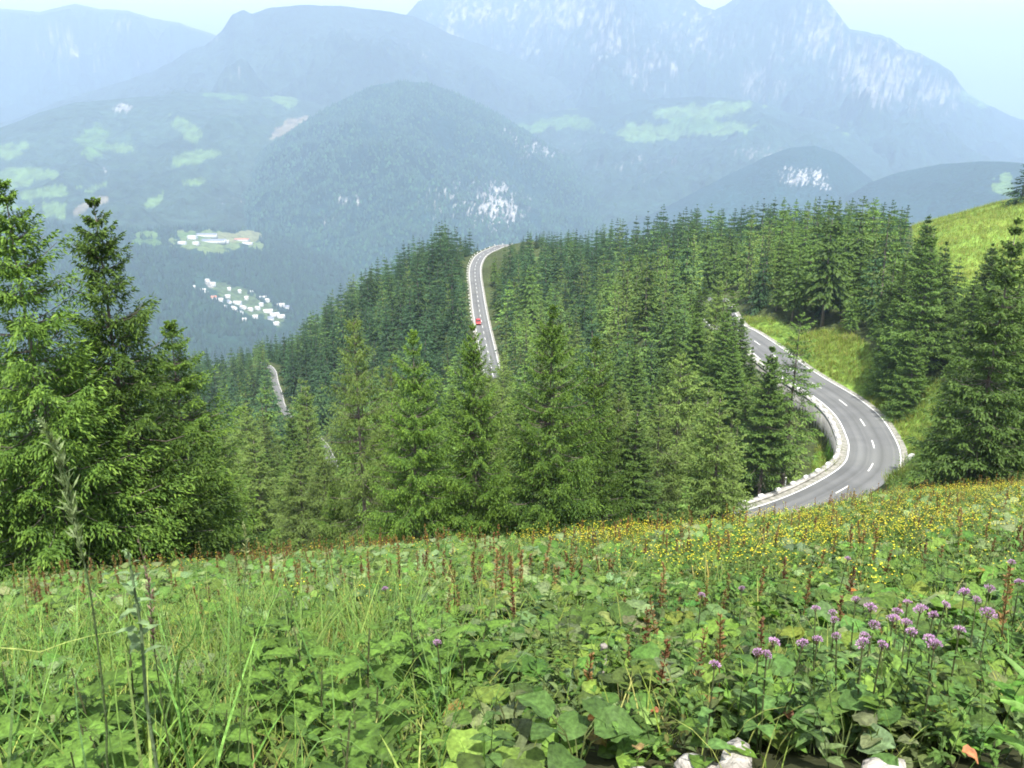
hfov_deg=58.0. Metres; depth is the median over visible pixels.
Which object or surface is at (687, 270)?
spruce
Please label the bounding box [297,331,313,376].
spruce
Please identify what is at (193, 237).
building
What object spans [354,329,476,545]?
spruce
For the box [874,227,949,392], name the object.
spruce
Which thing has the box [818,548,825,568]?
dock spike
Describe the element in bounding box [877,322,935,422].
spruce
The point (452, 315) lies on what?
spruce
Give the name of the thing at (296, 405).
spruce
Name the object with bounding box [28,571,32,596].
dock spike
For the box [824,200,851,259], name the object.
spruce
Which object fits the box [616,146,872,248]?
wooded hill
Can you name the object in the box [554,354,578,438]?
spruce
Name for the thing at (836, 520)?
dock spike
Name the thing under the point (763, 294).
spruce
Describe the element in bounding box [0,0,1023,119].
sky
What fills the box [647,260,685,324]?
spruce
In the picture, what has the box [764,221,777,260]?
larch
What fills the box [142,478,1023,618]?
buttercups
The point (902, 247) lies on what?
spruce
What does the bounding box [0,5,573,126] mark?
mountain shoulder
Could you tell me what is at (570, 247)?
forest
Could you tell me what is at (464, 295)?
spruce
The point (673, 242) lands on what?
spruce
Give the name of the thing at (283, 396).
road shoulder
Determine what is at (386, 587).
purple flower
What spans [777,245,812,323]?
spruce
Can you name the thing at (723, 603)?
dock spike
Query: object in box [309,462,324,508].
spruce
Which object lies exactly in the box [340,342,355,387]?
spruce
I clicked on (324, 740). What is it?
grass blade
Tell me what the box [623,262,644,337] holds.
larch
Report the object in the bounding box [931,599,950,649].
purple flower
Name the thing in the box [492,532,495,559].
dock spike
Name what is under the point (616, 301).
larch
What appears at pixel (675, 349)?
spruce
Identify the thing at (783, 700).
purple flower
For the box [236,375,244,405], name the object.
larch
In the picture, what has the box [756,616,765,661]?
dock spike
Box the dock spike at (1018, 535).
[1012,525,1021,547]
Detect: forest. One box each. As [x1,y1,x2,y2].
[0,195,1018,549]
[0,219,362,369]
[240,78,621,283]
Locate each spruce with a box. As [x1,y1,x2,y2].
[0,178,204,583]
[0,197,280,570]
[0,409,55,569]
[123,319,303,563]
[140,396,195,495]
[206,444,255,555]
[207,361,221,409]
[208,388,218,422]
[217,361,233,395]
[222,386,234,427]
[226,437,244,478]
[227,358,241,405]
[228,377,243,411]
[240,367,253,404]
[246,366,262,407]
[254,382,284,456]
[257,459,280,541]
[260,444,280,490]
[261,373,283,420]
[265,340,278,362]
[271,408,285,453]
[271,473,296,525]
[275,411,315,481]
[275,447,291,484]
[276,333,288,376]
[279,341,302,397]
[281,445,302,479]
[284,346,301,402]
[285,387,330,466]
[292,440,311,485]
[294,338,304,371]
[296,367,318,403]
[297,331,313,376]
[302,320,317,368]
[305,320,320,378]
[305,364,314,399]
[305,390,318,421]
[306,334,325,388]
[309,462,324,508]
[310,482,356,552]
[311,341,328,404]
[312,381,335,435]
[317,303,333,353]
[317,360,335,418]
[318,336,341,392]
[323,393,338,420]
[324,322,342,377]
[329,415,338,441]
[331,283,350,324]
[331,397,346,454]
[333,303,354,371]
[335,365,348,403]
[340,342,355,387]
[340,396,409,525]
[342,291,354,329]
[347,280,357,332]
[350,332,371,389]
[353,286,369,345]
[354,273,374,324]
[354,306,370,359]
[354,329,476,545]
[360,310,376,361]
[362,268,375,312]
[364,348,380,407]
[366,324,377,366]
[367,300,387,355]
[367,339,382,386]
[372,270,382,302]
[374,359,388,401]
[379,302,395,364]
[380,329,401,385]
[380,345,385,375]
[383,265,396,310]
[383,379,471,538]
[386,302,401,344]
[390,274,407,325]
[392,278,401,324]
[392,301,409,364]
[402,265,436,338]
[402,290,420,349]
[411,311,435,386]
[411,312,438,369]
[412,422,477,523]
[419,345,436,391]
[420,301,444,354]
[422,248,434,294]
[422,266,435,312]
[422,324,525,540]
[423,241,443,291]
[430,268,445,316]
[430,339,441,375]
[430,341,450,388]
[431,374,444,408]
[432,260,454,316]
[432,309,449,359]
[433,286,442,328]
[433,390,442,413]
[433,415,457,473]
[435,222,447,275]
[438,263,461,325]
[438,386,471,461]
[440,283,464,349]
[444,306,463,365]
[445,225,455,263]
[445,353,472,427]
[449,226,466,284]
[449,291,475,342]
[454,320,474,373]
[455,279,473,323]
[459,304,616,539]
[461,239,471,256]
[463,232,477,254]
[488,278,501,308]
[489,257,497,286]
[489,284,504,320]
[495,298,522,354]
[497,252,521,308]
[499,271,512,308]
[500,385,533,471]
[501,337,526,392]
[505,354,517,392]
[513,343,536,399]
[514,264,532,317]
[517,265,542,324]
[520,244,541,291]
[521,330,552,417]
[524,284,541,333]
[531,336,643,534]
[533,263,546,315]
[536,244,556,296]
[540,268,547,299]
[541,280,566,324]
[542,339,571,401]
[544,246,560,286]
[544,291,564,337]
[550,241,572,295]
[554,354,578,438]
[557,381,582,443]
[559,255,575,311]
[561,284,572,320]
[561,305,576,351]
[563,292,587,343]
[566,260,583,308]
[566,275,586,323]
[569,245,589,309]
[570,278,597,346]
[572,367,591,416]
[575,303,607,384]
[584,249,598,297]
[590,276,603,317]
[590,372,611,418]
[592,271,624,334]
[592,403,675,531]
[594,391,619,452]
[595,352,611,402]
[596,260,617,320]
[598,354,626,409]
[599,235,617,285]
[600,322,626,379]
[611,333,651,415]
[612,329,641,388]
[618,248,635,309]
[622,312,657,392]
[623,255,669,337]
[624,231,640,273]
[624,380,646,430]
[628,241,648,294]
[637,338,664,406]
[637,381,662,475]
[638,211,652,250]
[642,259,670,326]
[642,314,659,351]
[642,371,663,428]
[643,294,672,366]
[644,226,652,254]
[644,239,660,291]
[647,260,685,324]
[647,300,685,370]
[652,335,690,401]
[652,365,685,432]
[654,311,686,372]
[657,292,691,358]
[658,229,673,287]
[660,216,701,309]
[661,297,676,342]
[664,306,696,378]
[665,347,703,419]
[668,221,679,272]
[672,401,738,526]
[674,217,687,258]
[675,286,698,326]
[675,313,709,392]
[682,305,695,347]
[685,285,710,352]
[686,208,704,260]
[688,305,743,417]
[692,277,712,317]
[693,289,757,385]
[696,223,712,268]
[697,248,717,294]
[701,229,720,286]
[704,242,726,295]
[705,284,724,323]
[707,319,745,427]
[712,354,749,432]
[713,210,731,258]
[713,237,733,287]
[719,313,756,380]
[721,216,738,269]
[724,232,741,287]
[727,243,746,289]
[727,378,775,499]
[731,217,745,251]
[733,346,799,495]
[733,347,760,418]
[742,242,773,315]
[747,369,785,431]
[753,198,768,239]
[759,312,824,487]
[765,206,791,260]
[769,274,785,311]
[770,197,791,250]
[773,233,788,277]
[775,257,795,294]
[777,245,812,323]
[779,233,800,283]
[788,201,852,326]
[789,232,821,307]
[790,219,809,256]
[801,212,826,281]
[802,207,836,262]
[808,196,822,242]
[820,218,845,277]
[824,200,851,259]
[828,257,856,317]
[829,221,859,281]
[838,282,867,322]
[839,296,860,333]
[840,196,878,287]
[843,246,871,298]
[846,242,885,318]
[850,247,878,311]
[859,300,906,397]
[861,203,881,269]
[862,239,903,339]
[868,298,886,349]
[869,259,915,359]
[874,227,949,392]
[875,202,890,247]
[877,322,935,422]
[880,214,948,333]
[881,207,906,253]
[883,226,912,292]
[887,229,930,305]
[890,205,914,275]
[898,214,1023,491]
[905,241,964,360]
[905,314,976,464]
[911,247,957,325]
[927,260,1023,434]
[933,271,985,367]
[947,258,969,316]
[950,295,970,342]
[952,277,974,320]
[965,249,988,312]
[965,305,1023,481]
[973,243,1002,314]
[1000,164,1023,207]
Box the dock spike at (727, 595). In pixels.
[725,573,730,605]
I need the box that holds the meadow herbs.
[0,480,1023,767]
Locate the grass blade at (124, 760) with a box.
[114,573,141,767]
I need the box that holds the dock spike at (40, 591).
[35,579,45,611]
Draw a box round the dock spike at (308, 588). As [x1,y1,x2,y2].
[305,577,311,597]
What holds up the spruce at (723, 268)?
on the ground at (792, 756)
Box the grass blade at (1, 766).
[0,631,115,767]
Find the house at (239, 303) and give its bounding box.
[233,301,241,305]
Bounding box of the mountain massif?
[406,0,1023,173]
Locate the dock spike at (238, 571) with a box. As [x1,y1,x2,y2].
[236,559,239,581]
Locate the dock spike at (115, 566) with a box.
[112,555,119,577]
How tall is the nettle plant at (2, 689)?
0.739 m
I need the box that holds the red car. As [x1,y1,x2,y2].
[475,318,480,324]
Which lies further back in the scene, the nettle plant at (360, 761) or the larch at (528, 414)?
the larch at (528, 414)
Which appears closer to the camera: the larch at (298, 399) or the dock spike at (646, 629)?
the dock spike at (646, 629)
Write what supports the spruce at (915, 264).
on the ground at (792, 756)
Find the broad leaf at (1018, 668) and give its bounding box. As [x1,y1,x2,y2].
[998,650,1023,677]
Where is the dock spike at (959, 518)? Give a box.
[955,507,963,547]
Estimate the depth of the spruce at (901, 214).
233.92 m
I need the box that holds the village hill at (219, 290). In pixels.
[0,223,349,362]
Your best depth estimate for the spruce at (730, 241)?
334.56 m
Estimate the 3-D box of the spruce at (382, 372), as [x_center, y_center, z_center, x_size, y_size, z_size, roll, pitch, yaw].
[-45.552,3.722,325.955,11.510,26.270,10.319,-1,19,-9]
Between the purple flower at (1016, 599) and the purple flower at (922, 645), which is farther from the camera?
the purple flower at (1016, 599)
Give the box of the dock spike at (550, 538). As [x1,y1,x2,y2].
[543,535,551,564]
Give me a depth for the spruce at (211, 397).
400.78 m
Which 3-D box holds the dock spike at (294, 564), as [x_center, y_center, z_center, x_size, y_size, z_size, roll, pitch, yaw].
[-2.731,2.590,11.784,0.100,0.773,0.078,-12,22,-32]
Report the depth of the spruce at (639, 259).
306.35 m
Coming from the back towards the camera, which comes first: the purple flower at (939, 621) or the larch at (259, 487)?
the larch at (259, 487)
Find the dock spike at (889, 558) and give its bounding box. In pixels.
[883,549,892,575]
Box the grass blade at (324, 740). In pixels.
[303,737,369,767]
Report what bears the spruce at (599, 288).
on the ground at (792, 756)
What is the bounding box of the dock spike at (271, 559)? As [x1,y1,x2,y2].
[269,552,273,576]
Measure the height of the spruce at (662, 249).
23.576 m
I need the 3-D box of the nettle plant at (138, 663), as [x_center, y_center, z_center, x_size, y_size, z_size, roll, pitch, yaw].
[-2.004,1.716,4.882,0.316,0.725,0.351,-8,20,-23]
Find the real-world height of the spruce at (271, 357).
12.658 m
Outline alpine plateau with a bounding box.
[512,96,949,225]
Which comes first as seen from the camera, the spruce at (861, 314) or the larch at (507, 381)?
the spruce at (861, 314)
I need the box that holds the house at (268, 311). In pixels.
[263,309,272,313]
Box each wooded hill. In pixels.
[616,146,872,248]
[840,161,1023,225]
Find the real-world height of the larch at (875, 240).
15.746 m
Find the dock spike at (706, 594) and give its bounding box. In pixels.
[703,583,708,606]
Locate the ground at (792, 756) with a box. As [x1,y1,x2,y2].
[0,202,1023,767]
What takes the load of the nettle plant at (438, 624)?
on the ground at (792, 756)
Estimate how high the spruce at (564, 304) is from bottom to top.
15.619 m
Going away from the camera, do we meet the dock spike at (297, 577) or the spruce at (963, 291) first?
the dock spike at (297, 577)
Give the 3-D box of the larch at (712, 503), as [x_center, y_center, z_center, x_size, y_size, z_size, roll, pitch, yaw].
[13.314,6.809,62.675,5.750,13.553,7.566,-32,36,-58]
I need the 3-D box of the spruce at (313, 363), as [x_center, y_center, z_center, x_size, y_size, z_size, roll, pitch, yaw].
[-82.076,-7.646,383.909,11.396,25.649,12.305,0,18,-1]
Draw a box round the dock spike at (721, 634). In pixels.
[712,613,726,717]
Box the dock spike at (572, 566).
[568,546,577,582]
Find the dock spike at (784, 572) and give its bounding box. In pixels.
[780,557,787,583]
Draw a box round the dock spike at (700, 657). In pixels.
[693,627,708,684]
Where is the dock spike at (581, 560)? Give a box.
[579,558,582,574]
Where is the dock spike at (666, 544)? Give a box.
[665,533,667,551]
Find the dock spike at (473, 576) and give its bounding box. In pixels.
[470,556,476,592]
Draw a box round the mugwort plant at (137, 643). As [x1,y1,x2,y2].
[113,548,162,767]
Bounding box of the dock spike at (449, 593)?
[445,584,451,612]
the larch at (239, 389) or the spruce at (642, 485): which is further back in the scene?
the larch at (239, 389)
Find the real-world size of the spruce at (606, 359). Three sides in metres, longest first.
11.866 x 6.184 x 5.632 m
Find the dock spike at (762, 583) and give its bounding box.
[756,567,766,600]
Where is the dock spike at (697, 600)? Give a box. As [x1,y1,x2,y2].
[695,588,700,606]
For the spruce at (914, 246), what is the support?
on the ground at (792, 756)
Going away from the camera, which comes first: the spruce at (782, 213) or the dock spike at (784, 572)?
the dock spike at (784, 572)
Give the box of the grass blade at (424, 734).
[373,700,439,767]
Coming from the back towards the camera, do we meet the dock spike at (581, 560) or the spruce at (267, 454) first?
the spruce at (267, 454)
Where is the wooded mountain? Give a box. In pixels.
[243,81,616,279]
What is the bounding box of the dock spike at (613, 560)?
[610,548,616,570]
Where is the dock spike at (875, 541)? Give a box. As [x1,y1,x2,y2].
[871,527,878,563]
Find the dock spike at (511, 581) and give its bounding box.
[508,563,515,605]
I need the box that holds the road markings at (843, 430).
[735,313,900,512]
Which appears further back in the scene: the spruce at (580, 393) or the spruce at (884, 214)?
the spruce at (884, 214)
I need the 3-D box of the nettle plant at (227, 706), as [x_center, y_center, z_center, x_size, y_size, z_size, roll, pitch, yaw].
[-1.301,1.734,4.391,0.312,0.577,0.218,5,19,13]
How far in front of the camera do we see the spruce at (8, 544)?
27.38 m
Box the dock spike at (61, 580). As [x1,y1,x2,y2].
[59,573,64,588]
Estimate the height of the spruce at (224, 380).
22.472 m
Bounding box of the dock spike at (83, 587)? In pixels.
[81,581,85,598]
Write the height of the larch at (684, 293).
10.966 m
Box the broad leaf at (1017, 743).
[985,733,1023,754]
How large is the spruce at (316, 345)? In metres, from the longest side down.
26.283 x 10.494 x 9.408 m
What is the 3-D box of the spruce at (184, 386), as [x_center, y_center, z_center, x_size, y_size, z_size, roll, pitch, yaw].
[-10.783,3.109,31.214,7.276,10.706,8.541,-2,18,-9]
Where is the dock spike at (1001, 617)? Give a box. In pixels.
[998,565,1015,658]
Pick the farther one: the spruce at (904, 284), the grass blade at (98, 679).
the spruce at (904, 284)
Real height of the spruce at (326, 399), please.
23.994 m
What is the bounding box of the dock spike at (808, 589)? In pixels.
[802,571,812,615]
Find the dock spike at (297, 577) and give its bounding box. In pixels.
[295,563,299,592]
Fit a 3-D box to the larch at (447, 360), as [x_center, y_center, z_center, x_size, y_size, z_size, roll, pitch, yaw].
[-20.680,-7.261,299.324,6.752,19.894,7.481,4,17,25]
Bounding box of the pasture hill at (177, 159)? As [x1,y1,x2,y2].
[0,92,328,229]
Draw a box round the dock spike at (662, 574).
[659,561,666,602]
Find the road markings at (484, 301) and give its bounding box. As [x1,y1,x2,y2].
[469,245,504,373]
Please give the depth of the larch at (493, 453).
73.86 m
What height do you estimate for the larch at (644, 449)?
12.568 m
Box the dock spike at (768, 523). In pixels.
[765,522,769,549]
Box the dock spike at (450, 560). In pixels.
[448,559,451,577]
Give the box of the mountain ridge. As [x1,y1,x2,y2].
[0,4,215,122]
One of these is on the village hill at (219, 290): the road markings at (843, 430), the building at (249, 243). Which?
the building at (249, 243)
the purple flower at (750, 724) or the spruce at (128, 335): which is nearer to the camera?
the purple flower at (750, 724)
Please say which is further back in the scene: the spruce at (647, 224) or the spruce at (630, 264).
the spruce at (647, 224)
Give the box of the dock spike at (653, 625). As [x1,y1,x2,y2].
[648,594,658,634]
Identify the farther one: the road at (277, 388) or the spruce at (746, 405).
the road at (277, 388)
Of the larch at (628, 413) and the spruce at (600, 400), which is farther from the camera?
the spruce at (600, 400)
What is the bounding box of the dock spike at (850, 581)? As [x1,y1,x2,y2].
[845,565,855,594]
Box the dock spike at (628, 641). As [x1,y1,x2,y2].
[624,634,631,660]
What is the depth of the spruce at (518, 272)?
385.16 m
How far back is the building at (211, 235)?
3782.50 m
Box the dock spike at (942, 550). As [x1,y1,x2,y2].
[938,545,943,565]
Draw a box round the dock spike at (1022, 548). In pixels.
[1017,530,1023,551]
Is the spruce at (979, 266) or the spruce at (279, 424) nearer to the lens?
the spruce at (979, 266)
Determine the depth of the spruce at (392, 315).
379.87 m
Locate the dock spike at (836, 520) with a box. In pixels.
[834,511,838,534]
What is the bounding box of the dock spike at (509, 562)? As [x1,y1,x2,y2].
[508,552,511,574]
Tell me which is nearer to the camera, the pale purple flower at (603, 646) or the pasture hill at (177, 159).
the pale purple flower at (603, 646)
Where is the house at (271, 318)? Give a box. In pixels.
[267,316,274,320]
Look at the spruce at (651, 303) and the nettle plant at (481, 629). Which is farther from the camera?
the spruce at (651, 303)
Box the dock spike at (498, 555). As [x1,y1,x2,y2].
[490,548,499,594]
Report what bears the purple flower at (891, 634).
on the ground at (792, 756)
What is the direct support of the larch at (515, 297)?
on the ground at (792, 756)
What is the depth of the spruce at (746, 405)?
126.72 m
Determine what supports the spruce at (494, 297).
on the ground at (792, 756)
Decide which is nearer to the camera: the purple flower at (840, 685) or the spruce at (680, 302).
the purple flower at (840, 685)
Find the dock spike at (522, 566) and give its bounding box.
[516,550,523,596]
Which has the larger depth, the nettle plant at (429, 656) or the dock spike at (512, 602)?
the dock spike at (512, 602)
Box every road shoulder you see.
[270,366,331,461]
[468,244,507,373]
[699,301,907,511]
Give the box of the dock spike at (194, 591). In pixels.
[192,586,206,628]
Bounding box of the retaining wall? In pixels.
[703,321,841,506]
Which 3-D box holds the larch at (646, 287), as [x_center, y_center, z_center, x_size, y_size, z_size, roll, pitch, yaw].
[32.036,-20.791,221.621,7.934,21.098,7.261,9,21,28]
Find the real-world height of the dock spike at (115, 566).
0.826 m
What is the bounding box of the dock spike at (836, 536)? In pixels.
[831,534,837,552]
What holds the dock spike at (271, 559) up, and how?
on the ground at (792, 756)
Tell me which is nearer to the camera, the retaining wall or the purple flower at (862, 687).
the purple flower at (862, 687)
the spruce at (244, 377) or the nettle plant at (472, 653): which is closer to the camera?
the nettle plant at (472, 653)
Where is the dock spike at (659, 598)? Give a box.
[657,583,662,607]
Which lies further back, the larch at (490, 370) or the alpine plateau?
the alpine plateau
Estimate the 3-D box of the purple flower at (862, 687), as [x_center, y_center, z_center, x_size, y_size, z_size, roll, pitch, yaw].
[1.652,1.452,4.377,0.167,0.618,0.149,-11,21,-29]
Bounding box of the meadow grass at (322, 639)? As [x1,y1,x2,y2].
[0,473,1023,767]
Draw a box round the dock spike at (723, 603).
[721,588,726,608]
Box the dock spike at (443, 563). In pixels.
[442,561,448,581]
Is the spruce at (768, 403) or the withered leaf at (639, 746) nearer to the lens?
the withered leaf at (639, 746)
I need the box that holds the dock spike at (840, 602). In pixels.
[837,595,845,620]
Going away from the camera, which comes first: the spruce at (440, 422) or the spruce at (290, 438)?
the spruce at (440, 422)
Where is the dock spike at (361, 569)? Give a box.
[358,555,363,572]
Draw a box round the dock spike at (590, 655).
[583,651,594,711]
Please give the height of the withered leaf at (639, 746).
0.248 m
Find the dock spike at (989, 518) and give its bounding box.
[987,507,992,525]
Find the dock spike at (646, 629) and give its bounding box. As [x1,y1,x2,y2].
[641,607,651,643]
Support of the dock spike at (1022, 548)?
on the ground at (792, 756)
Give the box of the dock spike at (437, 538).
[435,531,439,550]
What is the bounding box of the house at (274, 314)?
[269,312,279,316]
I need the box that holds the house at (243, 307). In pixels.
[239,305,246,309]
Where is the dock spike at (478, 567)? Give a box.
[475,554,483,592]
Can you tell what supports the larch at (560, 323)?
on the ground at (792, 756)
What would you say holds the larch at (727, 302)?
on the ground at (792, 756)
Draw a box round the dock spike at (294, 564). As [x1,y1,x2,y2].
[293,561,298,581]
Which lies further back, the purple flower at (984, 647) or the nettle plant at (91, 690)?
the purple flower at (984, 647)
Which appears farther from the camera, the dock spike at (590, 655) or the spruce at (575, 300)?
the spruce at (575, 300)
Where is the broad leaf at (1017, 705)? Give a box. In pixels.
[1000,699,1023,712]
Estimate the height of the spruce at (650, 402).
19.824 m
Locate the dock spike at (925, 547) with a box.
[921,542,927,568]
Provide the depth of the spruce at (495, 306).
349.42 m
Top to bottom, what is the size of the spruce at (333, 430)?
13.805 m
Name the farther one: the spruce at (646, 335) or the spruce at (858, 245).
the spruce at (858, 245)
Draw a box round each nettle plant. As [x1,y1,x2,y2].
[0,662,48,753]
[0,666,24,712]
[0,679,44,751]
[0,711,39,767]
[0,740,38,762]
[4,680,29,738]
[14,689,122,762]
[26,661,140,767]
[35,720,141,767]
[49,733,99,767]
[59,723,154,767]
[67,669,117,724]
[89,662,122,701]
[105,646,179,758]
[109,652,163,738]
[121,659,169,752]
[136,674,203,765]
[163,683,216,763]
[169,666,229,728]
[189,706,260,767]
[200,697,265,767]
[222,611,285,720]
[233,651,283,706]
[234,662,291,738]
[242,652,313,747]
[251,592,319,683]
[260,625,340,741]
[263,629,303,683]
[276,654,325,736]
[292,666,350,758]
[312,712,382,767]
[319,718,379,767]
[320,648,384,728]
[324,695,390,765]
[327,680,421,767]
[329,624,402,729]
[364,637,406,698]
[369,745,387,767]
[384,640,425,710]
[389,606,439,710]
[402,634,447,699]
[414,632,441,675]
[421,606,461,659]
[439,638,495,685]
[456,603,512,683]
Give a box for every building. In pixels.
[178,241,186,244]
[187,235,197,240]
[192,241,199,245]
[196,233,217,237]
[201,239,225,243]
[234,238,249,241]
[242,242,252,245]
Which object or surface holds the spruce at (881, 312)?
on the ground at (792, 756)
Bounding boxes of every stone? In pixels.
[674,753,717,767]
[715,737,751,767]
[861,757,905,767]
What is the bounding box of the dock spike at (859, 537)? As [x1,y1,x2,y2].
[857,520,861,556]
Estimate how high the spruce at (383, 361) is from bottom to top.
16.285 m
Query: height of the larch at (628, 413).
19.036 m
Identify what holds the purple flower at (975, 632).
on the ground at (792, 756)
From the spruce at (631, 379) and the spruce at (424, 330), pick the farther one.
the spruce at (424, 330)
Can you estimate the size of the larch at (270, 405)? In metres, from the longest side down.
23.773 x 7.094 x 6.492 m
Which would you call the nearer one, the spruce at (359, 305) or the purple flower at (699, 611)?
the purple flower at (699, 611)
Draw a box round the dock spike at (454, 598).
[452,584,457,605]
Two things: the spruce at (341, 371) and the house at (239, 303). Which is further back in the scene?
the house at (239, 303)
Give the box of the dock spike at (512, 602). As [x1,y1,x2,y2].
[510,595,515,620]
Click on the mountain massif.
(900, 107)
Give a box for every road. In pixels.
[263,363,337,466]
[469,245,558,377]
[705,298,901,518]
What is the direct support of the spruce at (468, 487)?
on the ground at (792, 756)
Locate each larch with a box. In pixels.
[216,433,250,491]
[228,404,275,491]
[228,420,244,452]
[229,457,257,522]
[231,435,289,553]
[234,458,276,553]
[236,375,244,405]
[238,386,256,443]
[249,417,282,475]
[255,398,281,465]
[259,346,273,383]
[265,449,326,554]
[267,387,279,419]
[271,414,285,452]
[273,511,293,551]
[274,444,285,466]
[275,470,319,550]
[290,379,324,447]
[290,380,329,480]
[294,455,356,550]
[307,452,328,493]
[308,316,418,552]
[310,458,346,543]
[328,288,337,322]
[334,298,348,356]
[352,308,360,349]
[359,359,427,539]
[375,274,391,321]
[377,377,385,410]
[402,260,411,293]
[440,332,454,391]
[441,280,454,323]
[450,375,538,527]
[456,234,466,267]
[484,355,495,387]
[490,352,522,485]
[491,310,519,381]
[493,358,511,413]
[498,294,512,339]
[503,313,522,366]
[505,278,525,320]
[510,343,526,396]
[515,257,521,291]
[516,308,536,373]
[520,387,536,462]
[532,300,545,335]
[554,357,564,419]
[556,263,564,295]
[558,291,568,320]
[559,272,571,309]
[559,311,567,340]
[565,334,572,368]
[567,307,585,355]
[570,324,579,359]
[570,327,586,361]
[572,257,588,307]
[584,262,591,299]
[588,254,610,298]
[592,292,604,336]
[594,306,603,346]
[594,384,654,519]
[599,394,640,490]
[600,322,618,367]
[601,281,627,365]
[601,287,629,362]
[606,254,635,353]
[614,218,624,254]
[617,263,641,353]
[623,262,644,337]
[628,254,657,336]
[634,352,727,523]
[637,435,659,473]
[640,396,649,430]
[641,396,693,529]
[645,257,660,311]
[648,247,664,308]
[650,282,671,335]
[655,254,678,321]
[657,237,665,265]
[663,381,728,522]
[669,391,753,527]
[676,281,688,309]
[680,278,695,309]
[684,397,697,442]
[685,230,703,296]
[696,273,734,398]
[696,384,721,440]
[698,277,726,371]
[712,429,758,517]
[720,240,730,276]
[721,375,787,472]
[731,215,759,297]
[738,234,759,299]
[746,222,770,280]
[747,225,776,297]
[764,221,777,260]
[773,237,783,279]
[780,217,796,257]
[797,203,813,246]
[809,198,818,230]
[846,203,870,264]
[860,211,899,323]
[867,213,884,258]
[961,266,1018,379]
[967,278,1023,391]
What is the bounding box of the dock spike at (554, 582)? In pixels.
[552,565,556,583]
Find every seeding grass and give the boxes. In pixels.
[36,416,108,767]
[137,536,172,767]
[237,522,249,767]
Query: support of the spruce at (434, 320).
on the ground at (792, 756)
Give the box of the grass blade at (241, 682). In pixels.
[214,542,251,767]
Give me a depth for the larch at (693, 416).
159.33 m
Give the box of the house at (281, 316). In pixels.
[277,314,284,318]
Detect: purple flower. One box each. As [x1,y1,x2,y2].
[379,586,393,629]
[429,639,451,707]
[599,643,607,681]
[695,592,707,629]
[698,660,731,761]
[735,636,779,709]
[737,586,745,652]
[743,647,777,753]
[748,650,774,755]
[772,638,808,722]
[793,635,826,694]
[803,605,823,663]
[822,616,843,690]
[824,632,854,735]
[828,609,846,667]
[833,556,850,590]
[840,636,869,748]
[844,596,864,665]
[844,620,879,685]
[847,631,871,689]
[861,602,879,653]
[866,640,888,708]
[874,613,900,662]
[885,607,903,649]
[892,627,918,694]
[896,599,913,646]
[898,618,917,663]
[901,603,927,655]
[911,611,938,681]
[911,633,942,718]
[914,637,943,741]
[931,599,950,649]
[945,588,970,643]
[945,625,970,696]
[962,595,983,657]
[964,584,995,637]
[975,606,997,680]
[995,558,1015,597]
[998,579,1023,638]
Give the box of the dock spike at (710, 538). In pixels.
[707,524,711,547]
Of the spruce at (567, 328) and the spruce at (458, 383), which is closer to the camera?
the spruce at (458, 383)
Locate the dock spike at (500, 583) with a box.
[498,574,503,589]
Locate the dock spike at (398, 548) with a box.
[394,541,400,563]
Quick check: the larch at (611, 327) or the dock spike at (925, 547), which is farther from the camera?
the larch at (611, 327)
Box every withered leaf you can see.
[584,714,593,747]
[632,742,643,767]
[649,706,658,731]
[782,710,793,724]
[956,744,978,766]
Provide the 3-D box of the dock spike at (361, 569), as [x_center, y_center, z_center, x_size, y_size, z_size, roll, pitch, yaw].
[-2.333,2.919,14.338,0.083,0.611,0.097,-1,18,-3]
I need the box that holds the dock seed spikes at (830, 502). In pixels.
[10,472,1023,585]
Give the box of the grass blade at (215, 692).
[213,563,237,767]
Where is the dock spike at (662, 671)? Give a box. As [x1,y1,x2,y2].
[656,638,670,692]
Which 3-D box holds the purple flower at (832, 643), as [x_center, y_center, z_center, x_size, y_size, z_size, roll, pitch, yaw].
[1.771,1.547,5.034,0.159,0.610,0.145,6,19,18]
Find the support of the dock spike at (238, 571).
on the ground at (792, 756)
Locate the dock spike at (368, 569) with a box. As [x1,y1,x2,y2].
[367,563,371,585]
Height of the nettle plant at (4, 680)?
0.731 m
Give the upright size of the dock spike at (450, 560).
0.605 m
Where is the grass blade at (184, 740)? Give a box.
[176,595,232,767]
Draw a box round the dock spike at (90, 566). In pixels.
[88,557,92,582]
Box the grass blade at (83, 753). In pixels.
[74,618,91,767]
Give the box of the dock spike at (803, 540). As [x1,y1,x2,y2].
[802,528,807,542]
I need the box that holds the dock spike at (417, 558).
[415,550,419,576]
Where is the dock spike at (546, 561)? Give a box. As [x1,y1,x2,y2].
[542,557,548,573]
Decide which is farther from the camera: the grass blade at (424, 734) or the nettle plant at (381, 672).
the nettle plant at (381, 672)
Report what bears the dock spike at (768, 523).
on the ground at (792, 756)
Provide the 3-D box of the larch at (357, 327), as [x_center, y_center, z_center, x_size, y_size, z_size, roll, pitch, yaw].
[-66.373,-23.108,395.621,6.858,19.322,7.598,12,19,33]
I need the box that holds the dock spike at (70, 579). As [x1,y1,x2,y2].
[67,571,72,586]
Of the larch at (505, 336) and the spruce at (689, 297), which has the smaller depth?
the spruce at (689, 297)
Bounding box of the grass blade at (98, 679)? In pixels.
[88,531,114,767]
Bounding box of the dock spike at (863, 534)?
[861,530,866,553]
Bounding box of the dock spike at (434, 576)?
[430,561,436,579]
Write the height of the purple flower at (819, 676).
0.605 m
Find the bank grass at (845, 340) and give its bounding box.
[743,197,1023,488]

